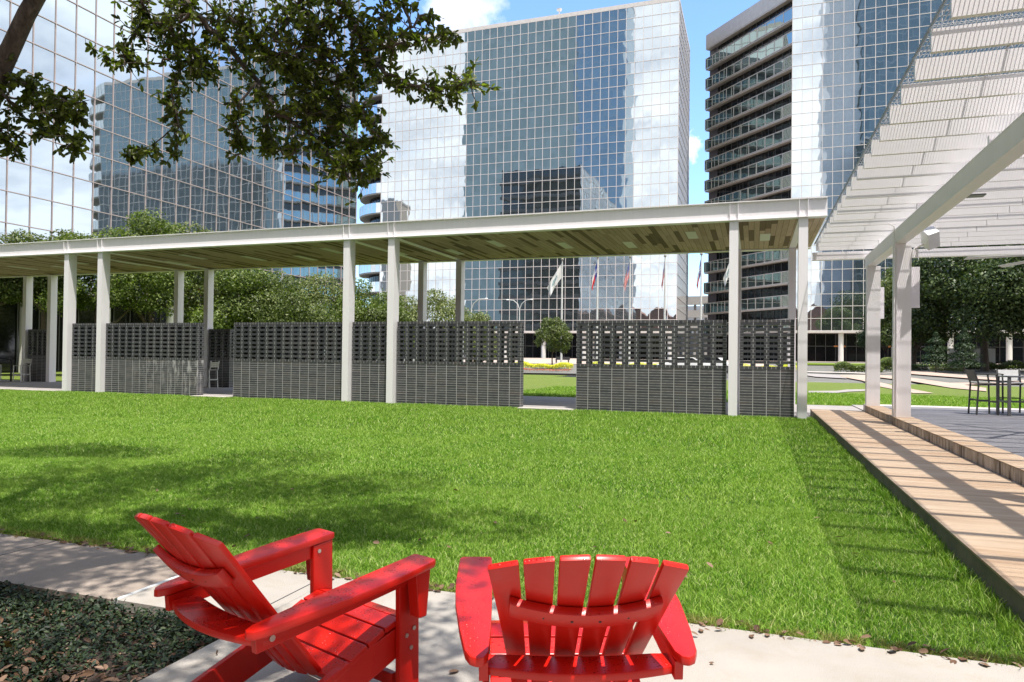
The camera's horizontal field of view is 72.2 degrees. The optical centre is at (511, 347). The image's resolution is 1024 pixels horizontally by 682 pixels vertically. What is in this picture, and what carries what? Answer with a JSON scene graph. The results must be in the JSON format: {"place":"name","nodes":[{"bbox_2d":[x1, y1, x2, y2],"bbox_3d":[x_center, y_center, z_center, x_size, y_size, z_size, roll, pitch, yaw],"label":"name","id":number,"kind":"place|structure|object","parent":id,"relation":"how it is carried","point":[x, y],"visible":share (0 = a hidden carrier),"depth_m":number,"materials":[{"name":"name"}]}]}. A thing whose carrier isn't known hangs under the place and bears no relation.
{"place":"outdoors","nodes":[
{"label":"outdoors","id":0,"kind":"place"},
{"bbox_2d":[0,534,176,607],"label":"concrete path","id":1,"kind":"structure","parent":0,"point":[106,573],"depth_m":4.69,"materials":[{"name":"grey concrete"}]},
{"bbox_2d":[0,541,309,603],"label":"pavement joint","id":2,"kind":"object","parent":1,"relation":"on","point":[54,541],"visible":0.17,"depth_m":4.70,"materials":[{"name":"grey concrete"}]},
{"bbox_2d":[0,591,217,681],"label":"planting bed soil","id":3,"kind":"structure","parent":0,"point":[113,672],"depth_m":3.53,"materials":[{"name":"brown soil"}]},
{"bbox_2d":[0,580,216,681],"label":"ground cover","id":4,"kind":"object","parent":3,"relation":"on","point":[60,626],"visible":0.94,"depth_m":3.64,"materials":[{"name":"green plant"}]},
{"bbox_2d":[0,0,500,205],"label":"live oak","id":5,"kind":"object","parent":3,"relation":"on","point":[294,70],"visible":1,"depth_m":4.94,"materials":[{"name":"green plant"}]},
{"bbox_2d":[0,484,1021,681],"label":"fallen leaves","id":6,"kind":"object","parent":3,"relation":"on","point":[86,673],"visible":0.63,"depth_m":3.52,"materials":[{"name":"brown plant"}]},
{"bbox_2d":[118,570,336,618],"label":"patio pavement","id":7,"kind":"structure","parent":0,"point":[275,586],"depth_m":4.25,"materials":[{"name":"concrete"}]},
{"bbox_2d":[114,575,179,609],"bbox_3d":[-2.185,1.579,4.498,0.030,0.203,0.820,0,-1,19],"label":"sealed joint","id":8,"kind":"object","parent":7,"relation":"on","point":[142,589],"visible":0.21,"depth_m":4.29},
{"bbox_2d":[1,371,567,381],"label":"shaded lawn","id":9,"kind":"structure","parent":0,"point":[58,376],"depth_m":45.04,"materials":[{"name":"green plant"}]},
{"bbox_2d":[0,230,60,306],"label":"oak tree","id":10,"kind":"object","parent":9,"relation":"on","point":[8,238],"visible":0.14,"depth_m":40.42,"materials":[{"name":"green plant"}]},
{"bbox_2d":[0,228,95,328],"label":"oak tree","id":11,"kind":"object","parent":9,"relation":"on","point":[15,286],"visible":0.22,"depth_m":40.55,"materials":[{"name":"green plant"}]},
{"bbox_2d":[33,225,160,322],"bbox_3d":[-24.163,-2.683,41.723,6.205,8.936,5.878,1,-1,8],"label":"oak tree","id":12,"kind":"object","parent":9,"relation":"on","point":[117,290],"visible":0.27,"depth_m":40.74,"materials":[{"name":"green plant"}]},
{"bbox_2d":[95,206,203,322],"bbox_3d":[-21.866,-3.317,43.419,7.309,10.300,6.242,0,-1,19],"label":"oak tree","id":13,"kind":"object","parent":9,"relation":"on","point":[160,283],"visible":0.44,"depth_m":41.84,"materials":[{"name":"green plant"}]},
{"bbox_2d":[149,221,242,321],"bbox_3d":[-20.235,-3.164,45.510,6.922,10.080,6.437,0,-1,19],"label":"oak tree","id":14,"kind":"object","parent":9,"relation":"on","point":[196,287],"visible":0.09,"depth_m":43.77,"materials":[{"name":"green plant"}]},
{"bbox_2d":[183,269,291,352],"bbox_3d":[-17.601,-1.867,44.801,7.140,7.540,6.972,1,-1,-27],"label":"oak tree","id":15,"kind":"object","parent":9,"relation":"on","point":[243,280],"visible":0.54,"depth_m":42.81,"materials":[{"name":"green plant"}]},
{"bbox_2d":[228,268,342,331],"bbox_3d":[-15.150,-1.620,46.025,6.947,7.131,7.655,1,-1,-33],"label":"oak tree","id":16,"kind":"object","parent":9,"relation":"on","point":[305,314],"visible":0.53,"depth_m":44.15,"materials":[{"name":"green plant"}]},
{"bbox_2d":[279,271,372,359],"bbox_3d":[-13.856,-1.760,50.846,8.496,7.563,8.470,0,-1,19],"label":"oak tree","id":17,"kind":"object","parent":9,"relation":"on","point":[314,292],"visible":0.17,"depth_m":49.18,"materials":[{"name":"green plant"}]},
{"bbox_2d":[325,275,407,360],"bbox_3d":[-10.694,-1.594,50.963,7.114,7.299,6.607,0,-1,19],"label":"oak tree","id":18,"kind":"object","parent":9,"relation":"on","point":[378,301],"visible":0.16,"depth_m":50.03,"materials":[{"name":"green plant"}]},
{"bbox_2d":[358,304,414,360],"bbox_3d":[-9.166,-0.533,49.743,4.985,5.185,4.972,0,-1,19],"label":"oak tree","id":19,"kind":"object","parent":9,"relation":"on","point":[382,316],"visible":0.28,"depth_m":48.30,"materials":[{"name":"green plant"}]},
{"bbox_2d":[524,373,575,375],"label":"pool kerb","id":20,"kind":"structure","parent":9,"relation":"on","point":[569,374],"depth_m":56.63,"materials":[{"name":"grey concrete"}]},
{"bbox_2d":[0,380,861,417],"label":"canopy walkway","id":21,"kind":"structure","parent":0,"point":[550,403],"depth_m":24.03,"materials":[{"name":"grey concrete"}]},
{"bbox_2d":[0,359,12,380],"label":"bar table","id":22,"kind":"object","parent":21,"relation":"on","point":[10,374],"visible":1,"depth_m":32.96,"materials":[{"name":"grey metal"}]},
{"bbox_2d":[13,359,31,381],"bbox_3d":[-22.787,1.041,32.703,0.532,1.083,0.505,0,-1,14],"label":"bar chair","id":23,"kind":"object","parent":21,"relation":"on","point":[26,361],"visible":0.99,"depth_m":32.69,"materials":[{"name":"grey metal"}]},
{"bbox_2d":[27,329,46,381],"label":"brick wall","id":24,"kind":"structure","parent":21,"relation":"on","point":[38,363],"depth_m":33.31,"materials":[{"name":"grey brick"}]},
{"bbox_2d":[71,323,96,391],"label":"brick wall","id":25,"kind":"structure","parent":21,"relation":"on","point":[83,372],"depth_m":25.57,"materials":[{"name":"grey brick"}]},
{"bbox_2d":[105,323,204,395],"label":"brick wall","id":26,"kind":"structure","parent":21,"relation":"on","point":[152,367],"depth_m":24.50,"materials":[{"name":"grey brick"}]},
{"bbox_2d":[203,361,219,388],"bbox_3d":[-12.417,1.096,28.878,0.532,1.123,0.505,0,-1,17],"label":"bar chair","id":27,"kind":"object","parent":21,"relation":"on","point":[211,364],"visible":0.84,"depth_m":28.83,"materials":[{"name":"grey metal"}]},
{"bbox_2d":[208,329,233,386],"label":"brick wall","id":28,"kind":"structure","parent":21,"relation":"on","point":[221,345],"depth_m":29.83,"materials":[{"name":"grey brick"}]},
{"bbox_2d":[233,322,341,400],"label":"brick wall","id":29,"kind":"structure","parent":21,"relation":"on","point":[271,366],"depth_m":22.72,"materials":[{"name":"grey brick"}]},
{"bbox_2d":[351,322,386,402],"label":"brick wall","id":30,"kind":"structure","parent":21,"relation":"on","point":[369,380],"depth_m":21.75,"materials":[{"name":"grey brick"}]},
{"bbox_2d":[0,196,827,419],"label":"steel canopy","id":31,"kind":"object","parent":21,"relation":"on","point":[735,230],"visible":0.86,"depth_m":22.49,"materials":[{"name":"white metal"}]},
{"bbox_2d":[424,331,454,361],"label":"brick wall","id":32,"kind":"structure","parent":21,"relation":"on","point":[443,360],"depth_m":26.59,"materials":[{"name":"black"}]},
{"bbox_2d":[396,321,523,407],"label":"brick wall","id":33,"kind":"structure","parent":21,"relation":"on","point":[470,382],"depth_m":20.75,"materials":[{"name":"grey brick"}]},
{"bbox_2d":[576,320,726,414],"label":"brick wall","id":34,"kind":"structure","parent":21,"relation":"on","point":[675,387],"depth_m":18.93,"materials":[{"name":"grey brick"}]},
{"bbox_2d":[739,319,794,417],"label":"brick wall","id":35,"kind":"structure","parent":21,"relation":"on","point":[766,389],"depth_m":17.98,"materials":[{"name":"grey brick"}]},
{"bbox_2d":[0,385,1023,668],"bbox_3d":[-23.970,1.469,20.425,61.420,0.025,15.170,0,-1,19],"label":"lawn","id":36,"kind":"structure","parent":0,"point":[629,530],"depth_m":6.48,"materials":[{"name":"green plant"}]},
{"bbox_2d":[324,0,759,353],"label":"sky","id":37,"kind":"structure","parent":0,"point":[701,17],"materials":[{"name":"blue"}]},
{"bbox_2d":[138,577,1023,681],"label":"patio pavement","id":38,"kind":"structure","parent":0,"point":[734,655],"depth_m":3.36,"materials":[{"name":"concrete"}]},
{"bbox_2d":[134,513,435,681],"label":"adirondack chair","id":39,"kind":"object","parent":38,"relation":"on","point":[350,631],"visible":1,"depth_m":2.70,"materials":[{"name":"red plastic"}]},
{"bbox_2d":[455,554,696,681],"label":"adirondack chair","id":40,"kind":"object","parent":38,"relation":"on","point":[536,635],"visible":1,"depth_m":2.14,"materials":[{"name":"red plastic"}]},
{"bbox_2d":[452,358,763,365],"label":"entrance drive","id":41,"kind":"structure","parent":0,"point":[542,360],"depth_m":102.90,"materials":[{"name":"grey concrete"}]},
{"bbox_2d":[555,357,569,362],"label":"bench","id":42,"kind":"object","parent":41,"relation":"on","point":[563,358],"visible":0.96,"depth_m":95.03,"materials":[{"name":"grey metal"}]},
{"bbox_2d":[494,357,823,361],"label":"entrance drive","id":43,"kind":"structure","parent":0,"point":[727,360],"depth_m":117.41,"materials":[{"name":"grey concrete"}]},
{"bbox_2d":[365,358,1023,405],"bbox_3d":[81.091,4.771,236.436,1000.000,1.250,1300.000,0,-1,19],"label":"ground","id":44,"kind":"structure","parent":0,"point":[822,369],"depth_m":62.07,"materials":[{"name":"green plant"}]},
{"bbox_2d":[0,0,359,372],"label":"glass tower","id":45,"kind":"structure","parent":44,"relation":"on","point":[104,184],"depth_m":54.04,"materials":[{"name":"glass"}]},
{"bbox_2d":[399,288,479,351],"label":"oak tree","id":46,"kind":"object","parent":44,"relation":"on","point":[439,305],"visible":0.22,"depth_m":65.15,"materials":[{"name":"green plant"}]},
{"bbox_2d":[464,311,496,361],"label":"oak tree","id":47,"kind":"object","parent":44,"relation":"on","point":[477,317],"visible":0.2,"depth_m":54.66,"materials":[{"name":"green plant"}]},
{"bbox_2d":[507,299,532,320],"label":"street lamp","id":48,"kind":"object","parent":44,"relation":"on","point":[520,306],"visible":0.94,"depth_m":88.50,"materials":[{"name":"white metal"}]},
{"bbox_2d":[359,0,689,359],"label":"glass tower","id":49,"kind":"structure","parent":44,"relation":"on","point":[589,109],"depth_m":135.94,"materials":[{"name":"glass"}]},
{"bbox_2d":[369,62,381,299],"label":"recessed window","id":50,"kind":"structure","parent":49,"relation":"in","point":[375,219],"depth_m":150.97,"materials":[{"name":"blue glass"}]},
{"bbox_2d":[515,361,573,368],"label":"flower hedge","id":51,"kind":"object","parent":44,"relation":"on","point":[554,366],"visible":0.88,"depth_m":70.35,"materials":[{"name":"yellow plant"}]},
{"bbox_2d":[524,368,571,370],"bbox_3d":[2.780,2.002,64.914,5.377,0.277,1.673,0,-1,19],"label":"flower bed","id":52,"kind":"object","parent":44,"relation":"on","point":[568,369],"visible":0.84,"depth_m":64.40,"materials":[{"name":"plant"}]},
{"bbox_2d":[533,317,572,368],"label":"young tree","id":53,"kind":"object","parent":44,"relation":"on","point":[555,332],"visible":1,"depth_m":71.93,"materials":[{"name":"green plant"}]},
{"bbox_2d":[560,258,563,361],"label":"flagpole","id":54,"kind":"object","parent":44,"relation":"on","point":[562,259],"visible":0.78,"depth_m":80.51,"materials":[{"name":"white metal"}]},
{"bbox_2d":[547,264,561,295],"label":"flag","id":55,"kind":"object","parent":54,"relation":"attached to","point":[556,278],"visible":1,"depth_m":80.87,"materials":[{"name":"white fabric"}]},
{"bbox_2d":[596,257,598,358],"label":"flagpole","id":56,"kind":"object","parent":44,"relation":"on","point":[597,307],"visible":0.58,"depth_m":79.16,"materials":[{"name":"white metal"}]},
{"bbox_2d":[591,263,596,289],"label":"flag","id":57,"kind":"object","parent":56,"relation":"attached to","point":[594,277],"visible":1,"depth_m":79.39,"materials":[{"name":"fabric"}]},
{"bbox_2d":[681,296,707,358],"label":"parking garage","id":58,"kind":"structure","parent":44,"relation":"on","point":[694,312],"depth_m":170.32,"materials":[{"name":"beige concrete"}]},
{"bbox_2d":[833,361,883,372],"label":"hedge","id":59,"kind":"object","parent":44,"relation":"on","point":[844,365],"visible":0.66,"depth_m":65.25,"materials":[{"name":"green plant"}]},
{"bbox_2d":[703,0,1023,363],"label":"glass tower","id":60,"kind":"structure","parent":44,"relation":"on","point":[799,98],"depth_m":118.23,"materials":[{"name":"glass"}]},
{"bbox_2d":[708,47,717,354],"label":"end window","id":61,"kind":"structure","parent":60,"relation":"in","point":[712,256],"depth_m":139.18,"materials":[{"name":"glass"}]},
{"bbox_2d":[716,2,791,360],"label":"recessed window","id":62,"kind":"structure","parent":60,"relation":"in","point":[779,290],"depth_m":127.48,"materials":[{"name":"black glass"}]},
{"bbox_2d":[855,310,913,367],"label":"oak tree","id":63,"kind":"object","parent":44,"relation":"on","point":[860,342],"visible":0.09,"depth_m":82.18,"materials":[{"name":"green plant"}]},
{"bbox_2d":[880,357,891,371],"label":"hedge","id":64,"kind":"object","parent":44,"relation":"on","point":[886,362],"visible":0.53,"depth_m":66.68,"materials":[{"name":"green plant"}]},
{"bbox_2d":[864,263,956,366],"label":"oak tree","id":65,"kind":"object","parent":44,"relation":"on","point":[886,324],"visible":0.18,"depth_m":78.16,"materials":[{"name":"green plant"}]},
{"bbox_2d":[911,364,920,369],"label":"clipped hedge","id":66,"kind":"object","parent":44,"relation":"on","point":[914,368],"visible":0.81,"depth_m":72.32,"materials":[{"name":"green plant"}]},
{"bbox_2d":[914,331,957,372],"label":"conical evergreen","id":67,"kind":"object","parent":44,"relation":"on","point":[936,343],"visible":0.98,"depth_m":67.01,"materials":[{"name":"green plant"}]},
{"bbox_2d":[929,366,962,371],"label":"leafy plants","id":68,"kind":"object","parent":44,"relation":"on","point":[950,369],"visible":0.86,"depth_m":68.46,"materials":[{"name":"green plant"}]},
{"bbox_2d":[889,244,1023,371],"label":"oak tree","id":69,"kind":"object","parent":44,"relation":"on","point":[982,306],"visible":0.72,"depth_m":68.54,"materials":[{"name":"green plant"}]},
{"bbox_2d":[943,325,985,373],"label":"conical evergreen","id":70,"kind":"object","parent":44,"relation":"on","point":[963,336],"visible":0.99,"depth_m":65.46,"materials":[{"name":"green plant"}]},
{"bbox_2d":[948,348,994,369],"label":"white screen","id":71,"kind":"object","parent":44,"relation":"on","point":[991,352],"visible":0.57,"depth_m":75.87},
{"bbox_2d":[957,359,1023,369],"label":"leafy plants","id":72,"kind":"object","parent":44,"relation":"on","point":[1008,364],"visible":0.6,"depth_m":74.15,"materials":[{"name":"green plant"}]},
{"bbox_2d":[962,244,1023,325],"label":"oak tree","id":73,"kind":"object","parent":44,"relation":"on","point":[1016,307],"visible":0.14,"depth_m":65.75,"materials":[{"name":"green plant"}]},
{"bbox_2d":[523,377,1023,405],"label":"back lawn","id":74,"kind":"structure","parent":0,"point":[536,383],"depth_m":36.96,"materials":[{"name":"green plant"}]},
{"bbox_2d":[807,373,844,377],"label":"grey path","id":75,"kind":"structure","parent":0,"point":[826,375],"depth_m":57.45,"materials":[{"name":"grey concrete"}]},
{"bbox_2d":[807,371,855,372],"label":"pale kerb path","id":76,"kind":"structure","parent":0,"point":[833,372],"depth_m":64.45,"materials":[{"name":"white concrete"}]},
{"bbox_2d":[807,405,864,413],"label":"grey walkway","id":77,"kind":"structure","parent":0,"point":[860,407],"depth_m":20.96,"materials":[{"name":"grey concrete"}]},
{"bbox_2d":[863,404,1023,410],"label":"pale deck edge","id":78,"kind":"object","parent":77,"relation":"on","point":[947,407],"visible":0.2,"depth_m":19.24,"materials":[{"name":"beige concrete"}]},
{"bbox_2d":[809,389,864,392],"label":"grey path","id":79,"kind":"structure","parent":0,"point":[846,390],"depth_m":32.54,"materials":[{"name":"grey concrete"}]},
{"bbox_2d":[841,375,930,392],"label":"brown path","id":80,"kind":"structure","parent":0,"point":[860,377],"depth_m":44.17,"materials":[{"name":"beige concrete"}]},
{"bbox_2d":[783,363,1019,367],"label":"sunny lawn","id":81,"kind":"structure","parent":0,"point":[857,364],"depth_m":91.18,"materials":[{"name":"green plant"}]},
{"bbox_2d":[810,409,1023,624],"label":"raised walk","id":82,"kind":"structure","parent":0,"point":[976,510],"depth_m":6.85,"materials":[{"name":"brown wood"}]},
{"bbox_2d":[865,405,1023,485],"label":"stone coping","id":83,"kind":"object","parent":82,"relation":"on","point":[1006,464],"visible":0.62,"depth_m":9.63,"materials":[{"name":"stone"}]},
{"bbox_2d":[880,375,985,390],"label":"brown path","id":84,"kind":"structure","parent":0,"point":[950,385],"depth_m":42.97,"materials":[{"name":"beige concrete"}]},
{"bbox_2d":[884,406,1023,456],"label":"paved deck","id":85,"kind":"structure","parent":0,"point":[1004,431],"depth_m":14.25,"materials":[{"name":"grey concrete"}]},
{"bbox_2d":[812,0,1023,417],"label":"pergola","id":86,"kind":"object","parent":85,"relation":"on","point":[945,158],"visible":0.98,"depth_m":10.39,"materials":[{"name":"white paint"}]},
{"bbox_2d":[912,226,939,257],"bbox_3d":[8.104,-2.077,13.683,0.368,0.581,0.511,1,-1,-1],"label":"speaker","id":87,"kind":"object","parent":86,"relation":"attached to","point":[930,237],"visible":0.88,"depth_m":13.57},
{"bbox_2d":[964,254,1023,267],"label":"ceiling fan","id":88,"kind":"object","parent":86,"relation":"hanging from","point":[998,256],"visible":1,"depth_m":12.22},
{"bbox_2d":[965,369,998,415],"bbox_3d":[11.225,1.058,16.798,0.545,1.065,0.510,1,-1,13],"label":"bar chair","id":89,"kind":"object","parent":85,"relation":"on","point":[971,375],"visible":1,"depth_m":16.65,"materials":[{"name":"grey metal"}]},
{"bbox_2d":[996,370,1023,412],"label":"bar chair","id":90,"kind":"object","parent":85,"relation":"on","point":[1009,373],"visible":0.62,"depth_m":17.52,"materials":[{"name":"grey metal"}]},
{"bbox_2d":[996,375,1023,415],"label":"bar table","id":91,"kind":"object","parent":85,"relation":"on","point":[1008,401],"visible":0.67,"depth_m":16.39,"materials":[{"name":"grey metal"}]},
{"bbox_2d":[911,371,1023,381],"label":"brown path","id":92,"kind":"structure","parent":0,"point":[939,374],"depth_m":60.23,"materials":[{"name":"beige concrete"}]},
{"bbox_2d":[955,382,1023,384],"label":"brown path","id":93,"kind":"structure","parent":0,"point":[981,382],"depth_m":45.38,"materials":[{"name":"beige concrete"}]},
{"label":"access road","id":94,"kind":"structure","parent":0,"visible":0},
{"bbox_2d":[628,256,631,363],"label":"flagpole","id":95,"kind":"object","parent":94,"relation":"on","point":[629,337],"visible":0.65,"depth_m":77.98,"materials":[{"name":"white metal"}]},
{"bbox_2d":[623,261,629,288],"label":"flag","id":96,"kind":"object","parent":95,"relation":"attached to","point":[626,278],"visible":1,"depth_m":78.21,"materials":[{"name":"fabric"}]},
{"bbox_2d":[664,254,666,348],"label":"flagpole","id":97,"kind":"object","parent":94,"relation":"on","point":[665,255],"visible":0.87,"depth_m":76.76,"materials":[{"name":"white metal"}]},
{"bbox_2d":[656,357,709,365],"bbox_3d":[14.703,1.502,60.489,4.513,1.424,1.850,1,-1,7],"label":"parked car","id":98,"kind":"object","parent":94,"relation":"on","point":[682,358],"visible":0.15,"depth_m":59.62,"materials":[{"name":"white paint"}]},
{"bbox_2d":[593,361,796,369],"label":"flower hedge","id":99,"kind":"object","parent":94,"relation":"on","point":[596,362],"visible":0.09,"depth_m":74.12,"materials":[{"name":"yellow plant"}]},
{"bbox_2d":[700,253,702,319],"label":"flagpole","id":100,"kind":"object","parent":94,"relation":"on","point":[701,254],"visible":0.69,"depth_m":75.51,"materials":[{"name":"white metal"}]},
{"bbox_2d":[696,260,700,288],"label":"flag","id":101,"kind":"object","parent":100,"relation":"attached to","point":[699,274],"visible":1,"depth_m":75.68,"materials":[{"name":"fabric"}]},
{"bbox_2d":[703,358,727,372],"bbox_3d":[18.048,1.511,63.570,4.513,1.424,1.850,0,-1,27],"label":"parked car","id":102,"kind":"object","parent":94,"relation":"on","point":[719,364],"visible":0.05,"depth_m":62.45,"materials":[{"name":"white paint"}]},
{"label":"flagpole","id":103,"kind":"object","parent":94,"relation":"on","visible":0},
{"bbox_2d":[723,264,728,284],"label":"flag","id":104,"kind":"object","parent":103,"relation":"attached to","point":[726,277],"visible":0.7,"depth_m":74.78,"materials":[{"name":"white fabric"}]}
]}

